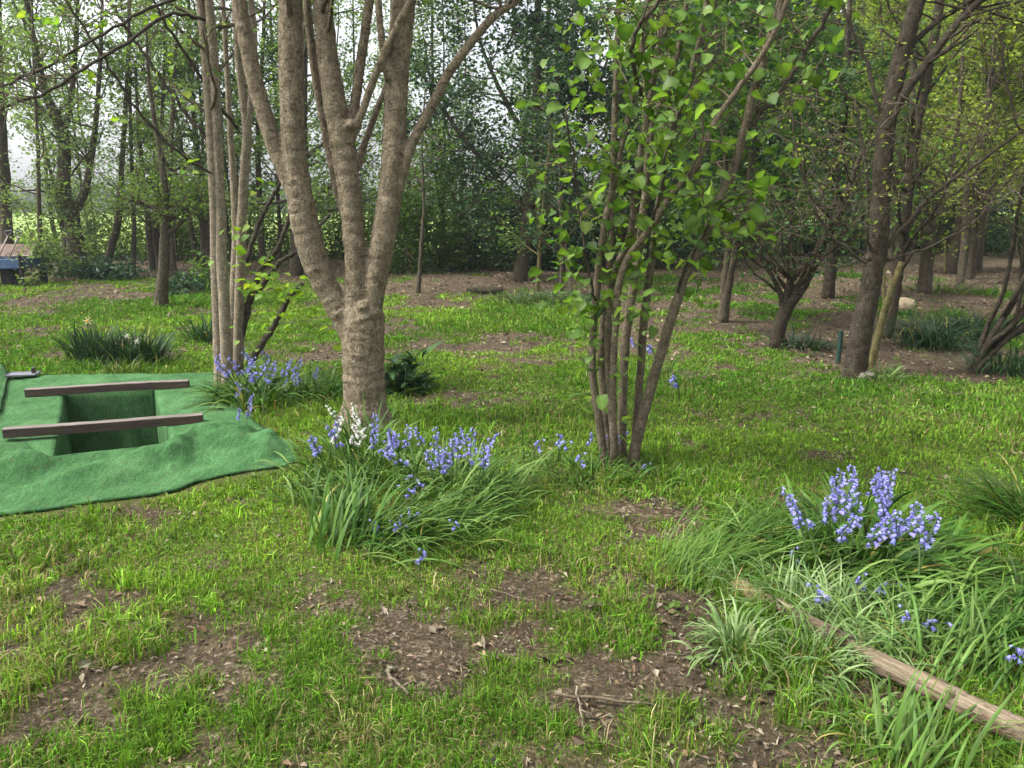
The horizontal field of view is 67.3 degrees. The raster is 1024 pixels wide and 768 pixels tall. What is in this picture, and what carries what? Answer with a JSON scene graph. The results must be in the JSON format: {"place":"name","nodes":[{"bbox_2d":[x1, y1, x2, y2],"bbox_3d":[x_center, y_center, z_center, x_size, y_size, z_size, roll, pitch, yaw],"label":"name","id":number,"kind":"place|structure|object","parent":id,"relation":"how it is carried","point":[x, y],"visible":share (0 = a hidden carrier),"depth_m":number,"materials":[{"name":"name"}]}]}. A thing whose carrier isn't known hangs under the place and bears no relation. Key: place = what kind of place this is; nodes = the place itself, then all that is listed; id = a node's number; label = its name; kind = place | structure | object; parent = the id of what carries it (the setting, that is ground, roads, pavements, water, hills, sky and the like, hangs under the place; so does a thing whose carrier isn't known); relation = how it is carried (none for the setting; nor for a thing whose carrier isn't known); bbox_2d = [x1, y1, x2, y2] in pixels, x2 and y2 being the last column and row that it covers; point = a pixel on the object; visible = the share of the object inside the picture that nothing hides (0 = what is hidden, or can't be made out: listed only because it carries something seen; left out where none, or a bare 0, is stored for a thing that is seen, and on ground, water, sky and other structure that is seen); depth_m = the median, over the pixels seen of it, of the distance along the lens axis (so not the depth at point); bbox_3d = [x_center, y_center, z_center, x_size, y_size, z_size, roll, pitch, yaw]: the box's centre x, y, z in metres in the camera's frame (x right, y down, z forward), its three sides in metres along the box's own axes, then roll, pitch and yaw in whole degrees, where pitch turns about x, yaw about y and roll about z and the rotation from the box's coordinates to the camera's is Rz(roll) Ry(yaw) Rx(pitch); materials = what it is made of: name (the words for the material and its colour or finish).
{"place":"outdoors","nodes":[
{"label":"outdoors","id":0,"kind":"place"},
{"bbox_2d":[0,208,1023,767],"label":"ground","id":1,"kind":"structure","parent":0,"point":[444,642],"depth_m":3.15,"materials":[{"name":"soil"}]},
{"bbox_2d":[0,244,47,286],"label":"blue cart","id":2,"kind":"object","parent":1,"relation":"on","point":[8,267],"visible":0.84,"depth_m":15.65,"materials":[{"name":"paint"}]},
{"bbox_2d":[0,0,50,256],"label":"field edge tree","id":3,"kind":"object","parent":1,"relation":"on","point":[5,174],"visible":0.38,"depth_m":19.73,"materials":[{"name":"green plant"}]},
{"bbox_2d":[0,377,74,455],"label":"turf mat","id":4,"kind":"object","parent":1,"relation":"on","point":[18,408],"visible":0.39,"depth_m":6.02,"materials":[{"name":"green fabric"}]},
{"bbox_2d":[24,379,189,396],"bbox_3d":[-3.463,0.032,6.613,1.284,0.080,0.078,-3,13,-13],"label":"grave board","id":5,"kind":"object","parent":4,"relation":"on","point":[99,387],"visible":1,"depth_m":6.58,"materials":[{"name":"brown wood"}]},
{"bbox_2d":[1,0,82,242],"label":"slim sapling","id":6,"kind":"object","parent":1,"relation":"on","point":[46,173],"visible":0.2,"depth_m":23.29,"materials":[{"name":"green plant"}]},
{"bbox_2d":[0,0,102,284],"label":"field edge tree","id":7,"kind":"object","parent":1,"relation":"on","point":[39,251],"visible":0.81,"depth_m":15.82,"materials":[{"name":"green plant"}]},
{"bbox_2d":[0,2,121,274],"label":"field edge tree","id":8,"kind":"object","parent":1,"relation":"on","point":[54,200],"visible":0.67,"depth_m":17.36,"materials":[{"name":"green plant"}]},
{"bbox_2d":[9,0,120,256],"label":"tree","id":9,"kind":"object","parent":1,"relation":"on","point":[99,152],"visible":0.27,"depth_m":22.44,"materials":[{"name":"green plant"}]},
{"bbox_2d":[0,0,145,273],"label":"field edge tree","id":10,"kind":"object","parent":1,"relation":"on","point":[64,156],"visible":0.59,"depth_m":17.10,"materials":[{"name":"green plant"}]},
{"bbox_2d":[17,212,140,260],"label":"field shrub","id":11,"kind":"object","parent":1,"relation":"on","point":[97,246],"visible":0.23,"depth_m":22.44,"materials":[{"name":"green plant"}]},
{"bbox_2d":[23,250,158,282],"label":"dark shrub","id":12,"kind":"object","parent":1,"relation":"on","point":[99,269],"visible":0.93,"depth_m":16.67,"materials":[{"name":"green plant"}]},
{"bbox_2d":[21,317,190,376],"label":"daffodil clump","id":13,"kind":"object","parent":1,"relation":"on","point":[124,353],"visible":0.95,"depth_m":7.87,"materials":[{"name":"green plant"}]},
{"bbox_2d":[71,0,161,270],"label":"field edge tree","id":14,"kind":"object","parent":1,"relation":"on","point":[112,242],"visible":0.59,"depth_m":17.92,"materials":[{"name":"green plant"}]},
{"bbox_2d":[71,0,176,270],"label":"field edge tree","id":15,"kind":"object","parent":1,"relation":"on","point":[133,221],"visible":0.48,"depth_m":17.87,"materials":[{"name":"green plant"}]},
{"bbox_2d":[81,191,190,260],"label":"field shrub","id":16,"kind":"object","parent":1,"relation":"on","point":[121,247],"visible":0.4,"depth_m":22.46,"materials":[{"name":"green plant"}]},
{"bbox_2d":[12,372,263,452],"bbox_3d":[-3.035,0.664,6.778,3.682,1.335,1.301,11,17,40],"label":"turf mat","id":17,"kind":"object","parent":1,"relation":"on","point":[98,406],"visible":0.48,"depth_m":6.76,"materials":[{"name":"green fabric"}]},
{"bbox_2d":[2,413,203,437],"bbox_3d":[-2.878,0.291,5.467,1.271,0.074,0.078,-4,14,-18],"label":"grave board","id":18,"kind":"object","parent":17,"relation":"on","point":[88,426],"visible":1,"depth_m":5.43,"materials":[{"name":"brown wood"}]},
{"bbox_2d":[87,0,189,260],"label":"slim sapling","id":19,"kind":"object","parent":1,"relation":"on","point":[175,234],"visible":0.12,"depth_m":21.23,"materials":[{"name":"green plant"}]},
{"bbox_2d":[82,0,201,269],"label":"field edge tree","id":20,"kind":"object","parent":1,"relation":"on","point":[152,246],"visible":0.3,"depth_m":18.47,"materials":[{"name":"green plant"}]},
{"bbox_2d":[65,10,227,306],"bbox_3d":[-5.306,-3.307,11.663,1.972,4.477,1.880,7,15,28],"label":"field edge tree","id":21,"kind":"object","parent":1,"relation":"on","point":[196,203],"visible":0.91,"depth_m":11.73,"materials":[{"name":"green plant"}]},
{"bbox_2d":[0,421,295,515],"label":"turf mat","id":22,"kind":"object","parent":1,"relation":"on","point":[32,478],"visible":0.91,"depth_m":4.59,"materials":[{"name":"green fabric"}]},
{"bbox_2d":[104,0,228,265],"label":"slim sapling","id":23,"kind":"object","parent":1,"relation":"on","point":[192,236],"visible":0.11,"depth_m":19.80,"materials":[{"name":"green plant"}]},
{"bbox_2d":[0,0,340,386],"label":"coppiced tree","id":24,"kind":"object","parent":1,"relation":"on","point":[231,314],"visible":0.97,"depth_m":6.38,"materials":[{"name":"grey plant"}]},
{"bbox_2d":[115,0,241,276],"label":"field edge tree","id":25,"kind":"object","parent":1,"relation":"on","point":[168,164],"visible":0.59,"depth_m":16.80,"materials":[{"name":"green plant"}]},
{"bbox_2d":[149,269,210,294],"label":"dark shrub","id":26,"kind":"object","parent":1,"relation":"on","point":[180,282],"visible":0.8,"depth_m":13.84,"materials":[{"name":"green plant"}]},
{"bbox_2d":[116,0,258,267],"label":"field edge tree","id":27,"kind":"object","parent":1,"relation":"on","point":[193,136],"visible":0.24,"depth_m":18.63,"materials":[{"name":"green plant"}]},
{"bbox_2d":[163,309,212,343],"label":"strap leaf clump","id":28,"kind":"object","parent":1,"relation":"on","point":[204,334],"visible":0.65,"depth_m":9.27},
{"bbox_2d":[136,191,257,260],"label":"field shrub","id":29,"kind":"object","parent":1,"relation":"on","point":[186,239],"visible":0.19,"depth_m":22.55,"materials":[{"name":"green plant"}]},
{"bbox_2d":[165,0,255,266],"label":"slim sapling","id":30,"kind":"object","parent":1,"relation":"on","point":[207,242],"visible":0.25,"depth_m":19.18,"materials":[{"name":"green plant"}]},
{"bbox_2d":[166,0,273,230],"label":"slim sapling","id":31,"kind":"object","parent":1,"relation":"on","point":[220,45],"visible":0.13,"depth_m":20.17,"materials":[{"name":"green plant"}]},
{"bbox_2d":[189,174,288,259],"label":"field shrub","id":32,"kind":"object","parent":1,"relation":"on","point":[250,231],"visible":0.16,"depth_m":22.82,"materials":[{"name":"green plant"}]},
{"bbox_2d":[171,0,314,264],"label":"field edge tree","id":33,"kind":"object","parent":1,"relation":"on","point":[257,169],"visible":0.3,"depth_m":18.72,"materials":[{"name":"green plant"}]},
{"bbox_2d":[224,0,319,264],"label":"slim sapling","id":34,"kind":"object","parent":1,"relation":"on","point":[279,255],"visible":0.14,"depth_m":20.65,"materials":[{"name":"green plant"}]},
{"bbox_2d":[178,348,390,423],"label":"bluebell clump","id":35,"kind":"object","parent":1,"relation":"on","point":[238,390],"visible":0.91,"depth_m":6.32,"materials":[{"name":"green plant"}]},
{"bbox_2d":[246,182,340,259],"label":"field shrub","id":36,"kind":"object","parent":1,"relation":"on","point":[285,247],"visible":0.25,"depth_m":22.77,"materials":[{"name":"green plant"}]},
{"bbox_2d":[192,0,409,275],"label":"field edge tree","id":37,"kind":"object","parent":1,"relation":"on","point":[295,267],"visible":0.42,"depth_m":17.25,"materials":[{"name":"green plant"}]},
{"bbox_2d":[267,172,372,258],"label":"field shrub","id":38,"kind":"object","parent":1,"relation":"on","point":[340,244],"visible":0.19,"depth_m":22.75,"materials":[{"name":"green plant"}]},
{"bbox_2d":[308,0,411,218],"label":"slim sapling","id":39,"kind":"object","parent":1,"relation":"on","point":[353,40],"visible":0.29,"depth_m":20.08,"materials":[{"name":"green plant"}]},
{"bbox_2d":[231,0,521,434],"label":"multi stem tree","id":40,"kind":"object","parent":1,"relation":"on","point":[354,311],"visible":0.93,"depth_m":5.12,"materials":[{"name":"brown plant"}]},
{"bbox_2d":[342,0,452,219],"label":"slim sapling","id":41,"kind":"object","parent":1,"relation":"on","point":[414,37],"visible":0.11,"depth_m":19.39,"materials":[{"name":"green plant"}]},
{"bbox_2d":[384,341,442,396],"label":"broad leaf plant","id":42,"kind":"object","parent":1,"relation":"on","point":[399,375],"visible":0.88,"depth_m":6.74,"materials":[{"name":"plant"}]},
{"bbox_2d":[363,144,465,275],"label":"hedge shrub","id":43,"kind":"object","parent":1,"relation":"on","point":[408,256],"visible":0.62,"depth_m":18.02,"materials":[{"name":"green plant"}]},
{"bbox_2d":[249,395,581,583],"bbox_3d":[-0.556,0.427,4.296,2.453,0.434,1.612,13,18,43],"label":"bluebell clump","id":44,"kind":"object","parent":1,"relation":"on","point":[353,495],"visible":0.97,"depth_m":4.07,"materials":[{"name":"green plant"}]},
{"bbox_2d":[405,90,461,292],"bbox_3d":[-1.651,-3.450,14.050,1.638,3.702,1.300,9,16,34],"label":"young tree","id":45,"kind":"object","parent":1,"relation":"on","point":[419,273],"visible":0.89,"depth_m":13.89,"materials":[{"name":"green plant"}]},
{"bbox_2d":[385,0,483,246],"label":"slim sapling","id":46,"kind":"object","parent":1,"relation":"on","point":[432,36],"visible":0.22,"depth_m":19.45,"materials":[{"name":"green plant"}]},
{"bbox_2d":[11,176,860,213],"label":"distant treeline","id":47,"kind":"object","parent":1,"relation":"on","point":[30,197],"visible":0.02,"depth_m":149.40,"materials":[{"name":"green plant"}]},
{"bbox_2d":[374,0,500,248],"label":"slim sapling","id":48,"kind":"object","parent":1,"relation":"on","point":[431,64],"visible":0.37,"depth_m":19.00,"materials":[{"name":"green plant"}]},
{"bbox_2d":[365,174,514,271],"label":"hedge shrub","id":49,"kind":"object","parent":1,"relation":"on","point":[457,261],"visible":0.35,"depth_m":18.75,"materials":[{"name":"green plant"}]},
{"bbox_2d":[400,80,519,271],"bbox_3d":[-1.255,-5.035,18.961,3.308,4.530,1.927,0,13,0],"label":"hedge shrub","id":50,"kind":"object","parent":1,"relation":"on","point":[450,191],"visible":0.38,"depth_m":18.83,"materials":[{"name":"green plant"}]},
{"bbox_2d":[438,2,506,227],"bbox_3d":[-1.206,-7.372,22.333,2.269,7.635,2.282,5,14,21],"label":"slim sapling","id":51,"kind":"object","parent":1,"relation":"on","point":[452,80],"visible":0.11,"depth_m":22.00,"materials":[{"name":"green plant"}]},
{"bbox_2d":[434,176,565,270],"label":"hedge shrub","id":52,"kind":"object","parent":1,"relation":"on","point":[482,265],"visible":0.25,"depth_m":19.14,"materials":[{"name":"green plant"}]},
{"bbox_2d":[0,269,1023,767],"bbox_3d":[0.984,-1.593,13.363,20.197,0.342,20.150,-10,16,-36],"label":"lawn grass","id":53,"kind":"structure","parent":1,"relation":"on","point":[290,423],"depth_m":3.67,"materials":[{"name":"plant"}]},
{"bbox_2d":[0,257,1023,767],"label":"leaf litter","id":54,"kind":"object","parent":1,"relation":"on","point":[484,643],"visible":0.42,"depth_m":3.33,"materials":[{"name":"plant"}]},
{"bbox_2d":[498,136,646,271],"bbox_3d":[1.465,-4.361,18.849,3.882,3.314,1.971,0,13,0],"label":"hedge shrub","id":55,"kind":"object","parent":54,"relation":"on","point":[578,244],"visible":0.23,"depth_m":18.81,"materials":[{"name":"green plant"}]},
{"bbox_2d":[379,0,659,281],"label":"evergreen oak","id":56,"kind":"object","parent":1,"relation":"on","point":[539,31],"visible":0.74,"depth_m":15.64,"materials":[{"name":"green plant"}]},
{"bbox_2d":[468,67,605,271],"bbox_3d":[0.840,-5.875,18.766,3.936,6.297,1.792,0,13,0],"label":"hedge shrub","id":57,"kind":"object","parent":1,"relation":"on","point":[535,248],"visible":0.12,"depth_m":18.97,"materials":[{"name":"green plant"}]},
{"bbox_2d":[473,79,607,291],"bbox_3d":[0.560,-3.598,14.272,2.472,3.925,1.994,0,13,0],"label":"young tree","id":58,"kind":"object","parent":1,"relation":"on","point":[539,257],"visible":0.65,"depth_m":14.03,"materials":[{"name":"green plant"}]},
{"bbox_2d":[493,27,606,294],"bbox_3d":[0.512,-3.689,13.412,2.382,4.495,2.042,-10,16,-35],"label":"young tree","id":59,"kind":"object","parent":1,"relation":"on","point":[558,169],"visible":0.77,"depth_m":13.37,"materials":[{"name":"green plant"}]},
{"bbox_2d":[468,285,638,309],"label":"strap leaf clump","id":60,"kind":"object","parent":1,"relation":"on","point":[552,296],"visible":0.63,"depth_m":12.96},
{"bbox_2d":[518,432,670,501],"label":"bluebell tuft","id":61,"kind":"object","parent":1,"relation":"on","point":[572,462],"visible":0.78,"depth_m":4.62,"materials":[{"name":"green plant"}]},
{"bbox_2d":[547,110,677,268],"bbox_3d":[2.529,-5.000,19.754,3.798,4.098,1.892,0,13,0],"label":"hedge shrub","id":62,"kind":"object","parent":1,"relation":"on","point":[626,229],"visible":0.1,"depth_m":19.77,"materials":[{"name":"green plant"}]},
{"bbox_2d":[542,446,715,506],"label":"bluebell tuft","id":63,"kind":"object","parent":1,"relation":"on","point":[631,472],"visible":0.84,"depth_m":4.51,"materials":[{"name":"green plant"}]},
{"bbox_2d":[496,0,780,260],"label":"evergreen oak","id":64,"kind":"object","parent":1,"relation":"on","point":[650,210],"visible":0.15,"depth_m":18.52,"materials":[{"name":"green plant"}]},
{"bbox_2d":[592,196,721,265],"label":"hedge shrub","id":65,"kind":"object","parent":1,"relation":"on","point":[679,251],"visible":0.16,"depth_m":20.83,"materials":[{"name":"green plant"}]},
{"bbox_2d":[619,338,713,400],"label":"bluebell tuft","id":66,"kind":"object","parent":1,"relation":"on","point":[674,377],"visible":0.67,"depth_m":7.29,"materials":[{"name":"green plant"}]},
{"bbox_2d":[514,0,889,468],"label":"hazel bush","id":67,"kind":"object","parent":1,"relation":"on","point":[604,400],"visible":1,"depth_m":4.29,"materials":[{"name":"green plant"}]},
{"bbox_2d":[593,0,874,322],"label":"twin stem tree","id":68,"kind":"object","parent":1,"relation":"on","point":[752,24],"visible":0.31,"depth_m":9.86,"materials":[{"name":"green plant"}]},
{"bbox_2d":[666,586,802,690],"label":"strap leaf clump","id":69,"kind":"object","parent":1,"relation":"on","point":[730,631],"visible":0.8,"depth_m":2.79,"materials":[{"name":"plant"}]},
{"bbox_2d":[623,0,885,261],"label":"evergreen oak","id":70,"kind":"object","parent":1,"relation":"on","point":[855,46],"visible":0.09,"depth_m":20.59,"materials":[{"name":"green plant"}]},
{"bbox_2d":[641,465,898,610],"bbox_3d":[1.159,0.662,3.523,1.036,0.342,1.211,11,17,40],"label":"strap leaf clump","id":71,"kind":"object","parent":1,"relation":"on","point":[747,544],"visible":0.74,"depth_m":3.46,"materials":[{"name":"plant"}]},
{"bbox_2d":[675,109,921,347],"bbox_3d":[3.069,-1.694,8.652,2.406,2.727,1.818,-5,14,-22],"label":"leaning tree","id":72,"kind":"object","parent":1,"relation":"on","point":[790,297],"visible":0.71,"depth_m":8.55,"materials":[{"name":"green plant"}]},
{"bbox_2d":[754,323,843,355],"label":"strap leaf clump","id":73,"kind":"object","parent":1,"relation":"on","point":[816,344],"visible":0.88,"depth_m":8.84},
{"bbox_2d":[742,211,864,256],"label":"undergrowth shrub","id":74,"kind":"object","parent":1,"relation":"on","point":[808,248],"visible":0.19,"depth_m":24.97,"materials":[{"name":"green plant"}]},
{"bbox_2d":[587,0,1022,233],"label":"woodland","id":75,"kind":"object","parent":1,"relation":"on","point":[802,206],"depth_m":34.80,"materials":[{"name":"green plant"}]},
{"bbox_2d":[740,599,910,710],"bbox_3d":[1.133,0.946,2.697,0.583,0.183,0.590,7,15,28],"label":"strap leaf clump","id":76,"kind":"object","parent":1,"relation":"on","point":[852,657],"visible":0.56,"depth_m":2.71,"materials":[{"name":"plant"}]},
{"bbox_2d":[687,548,976,677],"bbox_3d":[1.198,0.856,2.985,0.930,0.227,0.928,0,13,0],"label":"strap leaf clump","id":77,"kind":"object","parent":1,"relation":"on","point":[833,605],"visible":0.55,"depth_m":3.03,"materials":[{"name":"plant"}]},
{"bbox_2d":[736,0,957,298],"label":"tree","id":78,"kind":"object","parent":1,"relation":"on","point":[828,284],"visible":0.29,"depth_m":12.80,"materials":[{"name":"green plant"}]},
{"bbox_2d":[730,578,1023,746],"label":"fallen log","id":79,"kind":"object","parent":1,"relation":"on","point":[966,701],"visible":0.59,"depth_m":2.53,"materials":[{"name":"brown wood"}]},
{"bbox_2d":[731,464,1023,677],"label":"bluebell clump","id":80,"kind":"object","parent":1,"relation":"on","point":[913,528],"visible":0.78,"depth_m":3.33,"materials":[{"name":"green plant"}]},
{"bbox_2d":[734,0,1023,379],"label":"straight tree","id":81,"kind":"object","parent":1,"relation":"on","point":[896,93],"visible":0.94,"depth_m":6.80,"materials":[{"name":"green plant"}]},
{"bbox_2d":[867,261,904,371],"bbox_3d":[3.609,-0.626,7.448,0.265,1.116,0.089,0,13,0],"label":"leaning pole","id":82,"kind":"object","parent":1,"relation":"on","point":[876,341],"visible":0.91,"depth_m":7.42,"materials":[{"name":"brown wood"}]},
{"bbox_2d":[826,0,953,252],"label":"woodland tree","id":83,"kind":"object","parent":1,"relation":"on","point":[855,96],"visible":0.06,"depth_m":21.72,"materials":[{"name":"green plant"}]},
{"bbox_2d":[770,642,1023,767],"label":"strap leaf clump","id":84,"kind":"object","parent":1,"relation":"on","point":[901,732],"visible":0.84,"depth_m":2.29,"materials":[{"name":"plant"}]},
{"bbox_2d":[827,0,970,272],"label":"woodland tree","id":85,"kind":"object","parent":1,"relation":"on","point":[882,7],"visible":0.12,"depth_m":17.62,"materials":[{"name":"green plant"}]},
{"bbox_2d":[812,0,1012,338],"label":"tree","id":86,"kind":"object","parent":1,"relation":"on","point":[903,241],"visible":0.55,"depth_m":9.04,"materials":[{"name":"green plant"}]},
{"bbox_2d":[817,560,1023,695],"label":"strap leaf clump","id":87,"kind":"object","parent":1,"relation":"on","point":[987,651],"visible":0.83,"depth_m":2.79,"materials":[{"name":"plant"}]},
{"bbox_2d":[847,530,1023,655],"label":"strap leaf clump","id":88,"kind":"object","parent":1,"relation":"on","point":[1016,593],"visible":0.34,"depth_m":3.10,"materials":[{"name":"plant"}]},
{"bbox_2d":[873,306,1007,354],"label":"strap leaf clump","id":89,"kind":"object","parent":1,"relation":"on","point":[935,339],"visible":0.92,"depth_m":8.89,"materials":[{"name":"plant"}]},
{"bbox_2d":[863,1,1020,293],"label":"tree","id":90,"kind":"object","parent":1,"relation":"on","point":[925,276],"visible":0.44,"depth_m":13.72,"materials":[{"name":"green plant"}]},
{"bbox_2d":[883,0,1023,284],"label":"woodland tree","id":91,"kind":"object","parent":1,"relation":"on","point":[966,241],"visible":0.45,"depth_m":15.15,"materials":[{"name":"green plant"}]},
{"bbox_2d":[901,0,1023,279],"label":"woodland tree","id":92,"kind":"object","parent":1,"relation":"on","point":[972,260],"visible":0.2,"depth_m":16.31,"materials":[{"name":"green plant"}]},
{"bbox_2d":[907,450,1023,541],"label":"strap leaf clump","id":93,"kind":"object","parent":1,"relation":"on","point":[1006,502],"visible":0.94,"depth_m":3.98,"materials":[{"name":"plant"}]},
{"bbox_2d":[911,303,1023,344],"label":"strap leaf clump","id":94,"kind":"object","parent":1,"relation":"on","point":[961,323],"visible":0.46,"depth_m":9.51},
{"bbox_2d":[919,0,1023,271],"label":"woodland tree","id":95,"kind":"object","parent":1,"relation":"on","point":[979,268],"visible":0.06,"depth_m":18.07,"materials":[{"name":"green plant"}]},
{"bbox_2d":[931,2,1016,273],"bbox_3d":[10.743,-6.047,17.834,2.353,7.060,1.954,0,13,0],"label":"tree","id":96,"kind":"object","parent":1,"relation":"on","point":[952,264],"visible":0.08,"depth_m":18.39,"materials":[{"name":"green plant"}]},
{"bbox_2d":[925,332,1023,382],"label":"strap leaf clump","id":97,"kind":"object","parent":1,"relation":"on","point":[1014,368],"visible":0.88,"depth_m":7.42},
{"bbox_2d":[966,2,1023,374],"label":"coppiced tree","id":98,"kind":"object","parent":1,"relation":"on","point":[1007,332],"visible":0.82,"depth_m":7.42,"materials":[{"name":"brown plant"}]},
{"bbox_2d":[984,167,1023,256],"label":"undergrowth shrub","id":99,"kind":"object","parent":1,"relation":"on","point":[1003,239],"visible":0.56,"depth_m":24.39,"materials":[{"name":"green plant"}]},
{"bbox_2d":[2,0,1023,207],"label":"sky","id":100,"kind":"structure","parent":0,"point":[26,161],"materials":[{"name":"white"}]},
{"bbox_2d":[12,212,1014,255],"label":"field","id":101,"kind":"structure","parent":0,"point":[23,222],"depth_m":62.28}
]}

